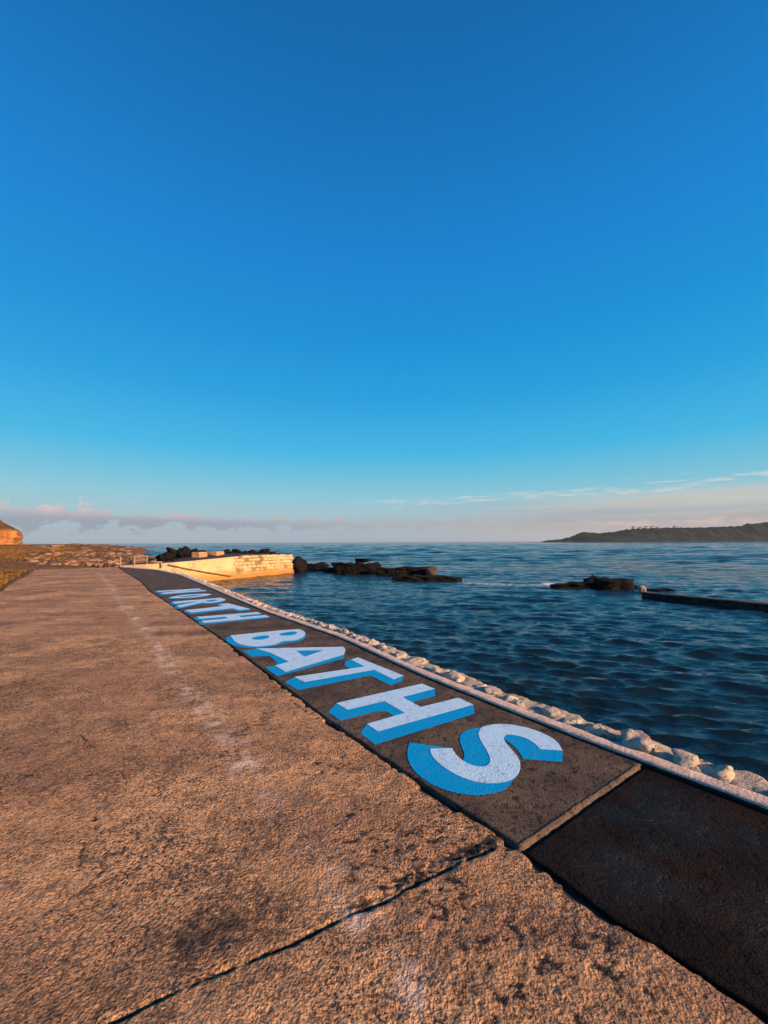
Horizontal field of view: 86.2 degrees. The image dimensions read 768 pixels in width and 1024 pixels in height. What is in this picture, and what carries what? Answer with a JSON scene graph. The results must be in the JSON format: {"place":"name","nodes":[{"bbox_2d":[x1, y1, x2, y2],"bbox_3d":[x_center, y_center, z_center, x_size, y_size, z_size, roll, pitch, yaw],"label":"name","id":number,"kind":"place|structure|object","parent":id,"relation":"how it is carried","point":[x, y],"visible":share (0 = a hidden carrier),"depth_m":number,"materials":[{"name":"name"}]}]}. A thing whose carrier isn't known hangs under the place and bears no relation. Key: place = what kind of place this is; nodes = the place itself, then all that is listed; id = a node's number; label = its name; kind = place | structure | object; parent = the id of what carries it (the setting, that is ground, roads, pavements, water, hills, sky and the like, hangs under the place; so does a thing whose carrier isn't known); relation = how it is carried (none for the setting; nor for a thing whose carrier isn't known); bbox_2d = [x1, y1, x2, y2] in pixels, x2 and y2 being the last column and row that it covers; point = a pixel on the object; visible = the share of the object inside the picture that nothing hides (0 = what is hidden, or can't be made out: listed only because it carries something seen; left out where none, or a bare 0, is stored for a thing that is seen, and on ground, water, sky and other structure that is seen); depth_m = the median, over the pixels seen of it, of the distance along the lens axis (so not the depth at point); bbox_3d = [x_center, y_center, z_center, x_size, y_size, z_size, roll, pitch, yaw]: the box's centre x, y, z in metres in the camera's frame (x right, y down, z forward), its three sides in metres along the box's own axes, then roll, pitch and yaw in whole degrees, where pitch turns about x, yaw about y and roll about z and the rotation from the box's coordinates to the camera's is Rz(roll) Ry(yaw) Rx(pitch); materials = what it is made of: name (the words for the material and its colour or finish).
{"place":"outdoors","nodes":[
{"label":"outdoors","id":0,"kind":"place"},
{"bbox_2d":[0,520,22,544],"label":"cliff","id":1,"kind":"structure","parent":0,"point":[10,535],"depth_m":149.79,"materials":[{"name":"stone"}]},
{"bbox_2d":[0,544,154,591],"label":"ground","id":2,"kind":"structure","parent":0,"point":[30,567],"depth_m":33.85,"materials":[{"name":"brown stone"}]},
{"bbox_2d":[46,560,58,563],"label":"shore rock","id":3,"kind":"object","parent":2,"relation":"on","point":[51,561],"visible":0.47,"depth_m":31.36,"materials":[{"name":"stone"}]},
{"bbox_2d":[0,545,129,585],"bbox_3d":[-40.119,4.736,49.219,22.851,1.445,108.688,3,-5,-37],"label":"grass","id":4,"kind":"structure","parent":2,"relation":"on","point":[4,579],"depth_m":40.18,"materials":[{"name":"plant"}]},
{"bbox_2d":[104,562,112,566],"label":"shore rock","id":5,"kind":"object","parent":2,"relation":"on","point":[108,564],"visible":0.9,"depth_m":29.88,"materials":[{"name":"brown stone"}]},
{"bbox_2d":[113,562,122,566],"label":"shore rock","id":6,"kind":"object","parent":2,"relation":"on","point":[116,564],"visible":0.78,"depth_m":30.05,"materials":[{"name":"beige stone"}]},
{"bbox_2d":[155,553,165,560],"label":"boulder","id":7,"kind":"object","parent":2,"relation":"on","point":[160,557],"visible":0.59,"depth_m":34.05,"materials":[{"name":"black stone"}]},
{"bbox_2d":[164,552,173,560],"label":"boulder","id":8,"kind":"object","parent":2,"relation":"on","point":[168,556],"visible":0.58,"depth_m":34.35,"materials":[{"name":"black stone"}]},
{"bbox_2d":[166,547,176,558],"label":"boulder","id":9,"kind":"object","parent":2,"relation":"on","point":[172,551],"visible":0.39,"depth_m":34.62,"materials":[{"name":"black stone"}]},
{"bbox_2d":[175,548,183,558],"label":"boulder","id":10,"kind":"object","parent":2,"relation":"on","point":[179,554],"visible":0.65,"depth_m":34.84,"materials":[{"name":"black stone"}]},
{"bbox_2d":[181,546,190,556],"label":"boulder","id":11,"kind":"object","parent":2,"relation":"on","point":[186,551],"visible":0.51,"depth_m":35.21,"materials":[{"name":"black stone"}]},
{"bbox_2d":[125,553,271,564],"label":"pier deck","id":12,"kind":"structure","parent":2,"relation":"on","point":[207,557],"depth_m":32.27,"materials":[{"name":"grey concrete"}]},
{"bbox_2d":[191,552,206,557],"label":"concrete block","id":13,"kind":"structure","parent":12,"relation":"on","point":[198,554],"depth_m":32.47,"materials":[{"name":"beige concrete"}]},
{"bbox_2d":[207,551,223,555],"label":"concrete block","id":14,"kind":"structure","parent":12,"relation":"on","point":[216,553],"depth_m":34.08,"materials":[{"name":"beige concrete"}]},
{"bbox_2d":[116,554,293,580],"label":"pool wall","id":15,"kind":"structure","parent":2,"relation":"on","point":[234,567],"depth_m":31.87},
{"bbox_2d":[119,556,161,567],"bbox_3d":[-16.914,3.459,28.530,2.944,0.830,0.090,0,-4,0],"label":"railing","id":16,"kind":"object","parent":15,"relation":"on","point":[147,561],"visible":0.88,"depth_m":28.51,"materials":[{"name":"white metal"}]},
{"bbox_2d":[260,548,269,553],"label":"boulder","id":17,"kind":"object","parent":2,"relation":"on","point":[266,550],"visible":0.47,"depth_m":40.03,"materials":[{"name":"black stone"}]},
{"bbox_2d":[125,566,767,796],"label":"quay wall","id":18,"kind":"structure","parent":2,"relation":"on","point":[753,782],"depth_m":3.67,"materials":[{"name":"white stone"}]},
{"bbox_2d":[315,622,324,626],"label":"kerb stone","id":19,"kind":"object","parent":18,"relation":"on","point":[319,624],"visible":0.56,"depth_m":7.77,"materials":[{"name":"beige stone"}]},
{"bbox_2d":[326,624,335,628],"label":"kerb stone","id":20,"kind":"object","parent":18,"relation":"on","point":[329,626],"visible":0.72,"depth_m":7.57,"materials":[{"name":"beige stone"}]},
{"bbox_2d":[340,628,347,633],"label":"kerb stone","id":21,"kind":"object","parent":18,"relation":"on","point":[344,630],"visible":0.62,"depth_m":7.18,"materials":[{"name":"beige stone"}]},
{"bbox_2d":[348,633,355,637],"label":"kerb stone","id":22,"kind":"object","parent":18,"relation":"on","point":[352,635],"visible":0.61,"depth_m":6.92,"materials":[{"name":"beige stone"}]},
{"bbox_2d":[354,635,367,641],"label":"kerb stone","id":23,"kind":"object","parent":18,"relation":"on","point":[359,637],"visible":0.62,"depth_m":6.67,"materials":[{"name":"beige stone"}]},
{"bbox_2d":[366,639,378,644],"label":"kerb stone","id":24,"kind":"object","parent":18,"relation":"on","point":[372,642],"visible":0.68,"depth_m":6.43,"materials":[{"name":"beige stone"}]},
{"bbox_2d":[375,644,385,648],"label":"kerb stone","id":25,"kind":"object","parent":18,"relation":"on","point":[381,646],"visible":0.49,"depth_m":6.13,"materials":[{"name":"beige stone"}]},
{"bbox_2d":[381,649,396,653],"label":"kerb stone","id":26,"kind":"object","parent":18,"relation":"on","point":[387,650],"visible":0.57,"depth_m":5.95,"materials":[{"name":"beige stone"}]},
{"bbox_2d":[393,652,406,657],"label":"kerb stone","id":27,"kind":"object","parent":18,"relation":"on","point":[400,654],"visible":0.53,"depth_m":5.68,"materials":[{"name":"beige stone"}]},
{"bbox_2d":[407,657,427,663],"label":"kerb stone","id":28,"kind":"object","parent":18,"relation":"on","point":[418,660],"visible":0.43,"depth_m":5.39,"materials":[{"name":"beige stone"}]},
{"bbox_2d":[419,665,430,668],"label":"kerb stone","id":29,"kind":"object","parent":18,"relation":"on","point":[424,667],"visible":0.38,"depth_m":5.18,"materials":[{"name":"beige stone"}]},
{"bbox_2d":[430,666,442,673],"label":"kerb stone","id":30,"kind":"object","parent":18,"relation":"on","point":[434,670],"visible":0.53,"depth_m":4.99,"materials":[{"name":"beige stone"}]},
{"bbox_2d":[442,670,464,681],"bbox_3d":[0.801,1.946,4.790,0.195,0.173,0.292,-4,-4,-27],"label":"kerb stone","id":31,"kind":"object","parent":18,"relation":"on","point":[452,675],"visible":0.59,"depth_m":4.73,"materials":[{"name":"beige stone"}]},
{"bbox_2d":[472,684,487,689],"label":"kerb stone","id":32,"kind":"object","parent":18,"relation":"on","point":[480,686],"visible":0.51,"depth_m":4.49,"materials":[{"name":"beige stone"}]},
{"bbox_2d":[485,686,501,695],"bbox_3d":[1.158,1.908,4.358,0.181,0.083,0.197,-1,-4,12],"label":"kerb stone","id":33,"kind":"object","parent":18,"relation":"on","point":[491,690],"visible":0.88,"depth_m":4.31,"materials":[{"name":"beige stone"}]},
{"bbox_2d":[502,695,517,702],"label":"kerb stone","id":34,"kind":"object","parent":18,"relation":"on","point":[508,698],"visible":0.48,"depth_m":4.11,"materials":[{"name":"beige stone"}]},
{"bbox_2d":[514,700,524,707],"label":"kerb stone","id":35,"kind":"object","parent":18,"relation":"on","point":[519,703],"visible":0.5,"depth_m":3.96,"materials":[{"name":"beige stone"}]},
{"bbox_2d":[542,706,566,717],"bbox_3d":[1.539,1.861,3.751,0.220,0.100,0.205,0,-4,-40],"label":"kerb stone","id":36,"kind":"object","parent":18,"relation":"on","point":[549,711],"visible":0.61,"depth_m":3.75,"materials":[{"name":"beige stone"}]},
{"bbox_2d":[562,718,582,726],"bbox_3d":[1.647,1.855,3.602,0.148,0.073,0.210,-4,-6,41],"label":"kerb stone","id":37,"kind":"object","parent":18,"relation":"on","point":[572,722],"visible":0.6,"depth_m":3.57,"materials":[{"name":"beige stone"}]},
{"bbox_2d":[583,723,615,740],"bbox_3d":[1.799,1.833,3.430,0.237,0.118,0.214,-2,-5,23],"label":"kerb stone","id":38,"kind":"object","parent":18,"relation":"on","point":[599,730],"visible":0.76,"depth_m":3.36,"materials":[{"name":"beige stone"}]},
{"bbox_2d":[656,752,672,760],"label":"kerb stone","id":39,"kind":"object","parent":18,"relation":"on","point":[666,756],"visible":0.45,"depth_m":3.02,"materials":[{"name":"grey stone"}]},
{"bbox_2d":[671,748,699,767],"bbox_3d":[2.159,1.783,2.930,0.175,0.136,0.184,-2,-4,17],"label":"kerb stone","id":40,"kind":"object","parent":18,"relation":"on","point":[683,758],"visible":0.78,"depth_m":2.91,"materials":[{"name":"beige stone"}]},
{"bbox_2d":[699,764,734,782],"bbox_3d":[2.289,1.781,2.791,0.192,0.114,0.233,0,-4,-4],"label":"kerb stone","id":41,"kind":"object","parent":18,"relation":"on","point":[724,773],"visible":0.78,"depth_m":2.77,"materials":[{"name":"beige stone"}]},
{"bbox_2d":[0,567,763,1023],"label":"path","id":42,"kind":"structure","parent":0,"point":[200,825],"depth_m":2.00,"materials":[{"name":"concrete"}]},
{"bbox_2d":[118,567,642,852],"bbox_3d":[-7.901,3.081,15.545,2.038,0.601,31.951,3,-5,-36],"label":"painted strip","id":43,"kind":"object","parent":42,"relation":"on","point":[535,797],"visible":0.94,"depth_m":3.42,"materials":[{"name":"concrete"}]},
{"bbox_2d":[155,588,205,594],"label":"painted letter","id":44,"kind":"object","parent":43,"relation":"on","point":[179,591],"visible":1,"depth_m":13.52,"materials":[{"name":"paint"}]},
{"bbox_2d":[168,594,210,598],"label":"painted letter","id":45,"kind":"object","parent":43,"relation":"on","point":[189,595],"visible":1,"depth_m":12.25,"materials":[{"name":"paint"}]},
{"bbox_2d":[170,598,225,608],"bbox_3d":[-4.888,2.425,10.947,1.430,0.003,1.438,3,-5,-37],"label":"painted letter","id":46,"kind":"object","parent":43,"relation":"on","point":[200,601],"visible":1,"depth_m":11.02,"materials":[{"name":"paint"}]},
{"bbox_2d":[184,603,249,613],"bbox_3d":[-4.082,2.342,9.870,1.281,0.003,1.520,4,-6,-43],"label":"painted letter","id":47,"kind":"object","parent":43,"relation":"on","point":[226,606],"visible":1,"depth_m":9.84,"materials":[{"name":"paint"}]},
{"bbox_2d":[194,612,268,624],"bbox_3d":[-3.257,2.259,8.780,1.428,0.003,0.980,2,-5,-31],"label":"painted letter","id":48,"kind":"object","parent":43,"relation":"on","point":[234,617],"visible":1,"depth_m":8.76,"materials":[{"name":"paint"}]},
{"bbox_2d":[226,629,305,647],"bbox_3d":[-1.905,2.110,6.842,1.325,0.002,1.101,2,-5,-27],"label":"painted letter","id":49,"kind":"object","parent":43,"relation":"on","point":[264,639],"visible":1,"depth_m":6.83,"materials":[{"name":"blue paint"}]},
{"bbox_2d":[244,647,345,675],"bbox_3d":[-1.146,2.035,5.872,1.319,0.002,1.439,3,-5,-35],"label":"painted letter","id":50,"kind":"object","parent":43,"relation":"on","point":[289,660],"visible":1,"depth_m":5.75,"materials":[{"name":"white paint"}]},
{"bbox_2d":[285,658,403,689],"bbox_3d":[-0.474,1.958,4.861,1.233,0.002,1.134,3,-5,-39],"label":"painted letter","id":51,"kind":"object","parent":43,"relation":"on","point":[359,667],"visible":1,"depth_m":4.91,"materials":[{"name":"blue paint"}]},
{"bbox_2d":[329,684,474,743],"bbox_3d":[0.178,1.888,3.942,1.269,0.002,0.926,2,-5,-32],"label":"painted letter","id":52,"kind":"object","parent":43,"relation":"on","point":[409,716],"visible":1,"depth_m":3.88,"materials":[{"name":"white paint"}]},
{"bbox_2d":[407,724,562,794],"bbox_3d":[0.795,1.822,3.087,1.243,0.002,0.810,2,-5,-23],"label":"painted letter","id":53,"kind":"object","parent":43,"relation":"on","point":[489,763],"visible":1,"depth_m":3.03,"materials":[{"name":"white paint"}]},
{"bbox_2d":[520,765,640,853],"bbox_3d":[1.268,1.802,2.536,1.333,0.044,0.034,3,-5,-35],"label":"slab lip","id":54,"kind":"object","parent":43,"relation":"on","point":[603,792],"visible":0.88,"depth_m":2.46,"materials":[{"name":"concrete"}]},
{"bbox_2d":[136,579,767,1023],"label":"joint","id":55,"kind":"object","parent":42,"relation":"on","point":[538,869],"visible":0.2,"depth_m":2.03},
{"bbox_2d":[0,0,767,543],"label":"sky","id":56,"kind":"structure","parent":0,"point":[272,271],"materials":[{"name":"blue"}]},
{"bbox_2d":[85,541,767,781],"bbox_3d":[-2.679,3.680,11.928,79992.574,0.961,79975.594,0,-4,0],"label":"sea","id":57,"kind":"structure","parent":0,"point":[504,616],"depth_m":14.64,"materials":[{"name":"liquid"}]},
{"bbox_2d":[292,556,303,572],"bbox_3d":[-8.161,5.063,38.914,1.201,1.785,1.812,1,-4,-16],"label":"sea rock","id":58,"kind":"object","parent":57,"relation":"in","point":[298,563],"visible":0.87,"depth_m":38.37,"materials":[{"name":"black stone"}]},
{"bbox_2d":[303,560,307,571],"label":"sea rock","id":59,"kind":"object","parent":57,"relation":"in","point":[305,565],"visible":0.34,"depth_m":39.67,"materials":[{"name":"black stone"}]},
{"bbox_2d":[306,562,328,570],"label":"rock ledge","id":60,"kind":"object","parent":57,"relation":"in","point":[319,566],"visible":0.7,"depth_m":41.03,"materials":[{"name":"black stone"}]},
{"bbox_2d":[322,567,332,571],"bbox_3d":[-5.108,5.808,38.755,1.312,1.121,1.668,0,-4,0],"label":"rock ledge","id":61,"kind":"object","parent":57,"relation":"in","point":[329,569],"visible":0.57,"depth_m":38.22,"materials":[{"name":"black stone"}]},
{"bbox_2d":[333,561,380,573],"bbox_3d":[-2.470,5.427,37.930,4.405,1.735,2.675,0,-4,0],"label":"rock ledge","id":62,"kind":"object","parent":57,"relation":"in","point":[351,567],"visible":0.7,"depth_m":36.93,"materials":[{"name":"black stone"}]},
{"bbox_2d":[355,558,371,562],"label":"sea rock","id":63,"kind":"object","parent":62,"relation":"on","point":[363,560],"visible":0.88,"depth_m":38.11,"materials":[{"name":"black stone"}]},
{"bbox_2d":[376,566,431,575],"bbox_3d":[1.868,5.352,35.128,5.079,1.433,2.142,0,-4,0],"label":"rock ledge","id":64,"kind":"object","parent":57,"relation":"in","point":[410,570],"visible":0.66,"depth_m":34.43,"materials":[{"name":"brown stone"}]},
{"bbox_2d":[392,574,461,580],"bbox_3d":[3.120,5.141,30.091,5.082,1.108,1.534,0,-4,0],"label":"rock ledge","id":65,"kind":"object","parent":57,"relation":"in","point":[415,577],"visible":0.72,"depth_m":29.63,"materials":[{"name":"brown stone"}]},
{"bbox_2d":[427,566,436,574],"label":"sea rock","id":66,"kind":"object","parent":57,"relation":"in","point":[432,570],"visible":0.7,"depth_m":33.17,"materials":[{"name":"beige stone"}]},
{"bbox_2d":[550,581,637,588],"bbox_3d":[12.656,4.743,24.819,4.908,1.038,1.537,0,-4,0],"label":"rock ledge","id":67,"kind":"object","parent":57,"relation":"in","point":[579,585],"visible":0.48,"depth_m":24.42,"materials":[{"name":"brown stone"}]},
{"bbox_2d":[593,577,634,589],"bbox_3d":[13.590,4.532,24.215,2.007,1.361,1.850,0,-4,0],"label":"rock ledge","id":68,"kind":"object","parent":57,"relation":"in","point":[604,583],"visible":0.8,"depth_m":23.65,"materials":[{"name":"brown stone"}]},
{"bbox_2d":[587,575,597,581],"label":"sea rock","id":69,"kind":"object","parent":68,"relation":"on","point":[590,579],"visible":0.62,"depth_m":26.86,"materials":[{"name":"brown stone"}]},
{"bbox_2d":[639,586,645,591],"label":"sea rock","id":70,"kind":"object","parent":57,"relation":"in","point":[642,588],"visible":0.66,"depth_m":22.30,"materials":[{"name":"beige stone"}]},
{"bbox_2d":[646,588,675,590],"bbox_3d":[15.454,4.681,22.882,1.504,0.852,0.769,0,-4,0],"label":"rock ledge","id":71,"kind":"object","parent":57,"relation":"in","point":[663,589],"visible":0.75,"depth_m":22.71,"materials":[{"name":"brown stone"}]},
{"bbox_2d":[642,592,767,610],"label":"sea wall","id":72,"kind":"structure","parent":57,"relation":"in","point":[734,603],"depth_m":17.73,"materials":[{"name":"concrete"}]},
{"bbox_2d":[122,567,767,812],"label":"kerb","id":73,"kind":"structure","parent":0,"point":[737,793],"depth_m":3.21,"materials":[{"name":"beige concrete"}]},
{"bbox_2d":[526,767,767,1021],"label":"dark slab","id":74,"kind":"structure","parent":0,"point":[675,869],"depth_m":2.00,"materials":[{"name":"concrete"}]},
{"bbox_2d":[542,522,767,541],"bbox_3d":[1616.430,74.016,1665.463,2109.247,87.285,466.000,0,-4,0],"label":"headland","id":75,"kind":"structure","parent":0,"point":[753,532],"depth_m":1455.66,"materials":[{"name":"green plant"}]}
]}

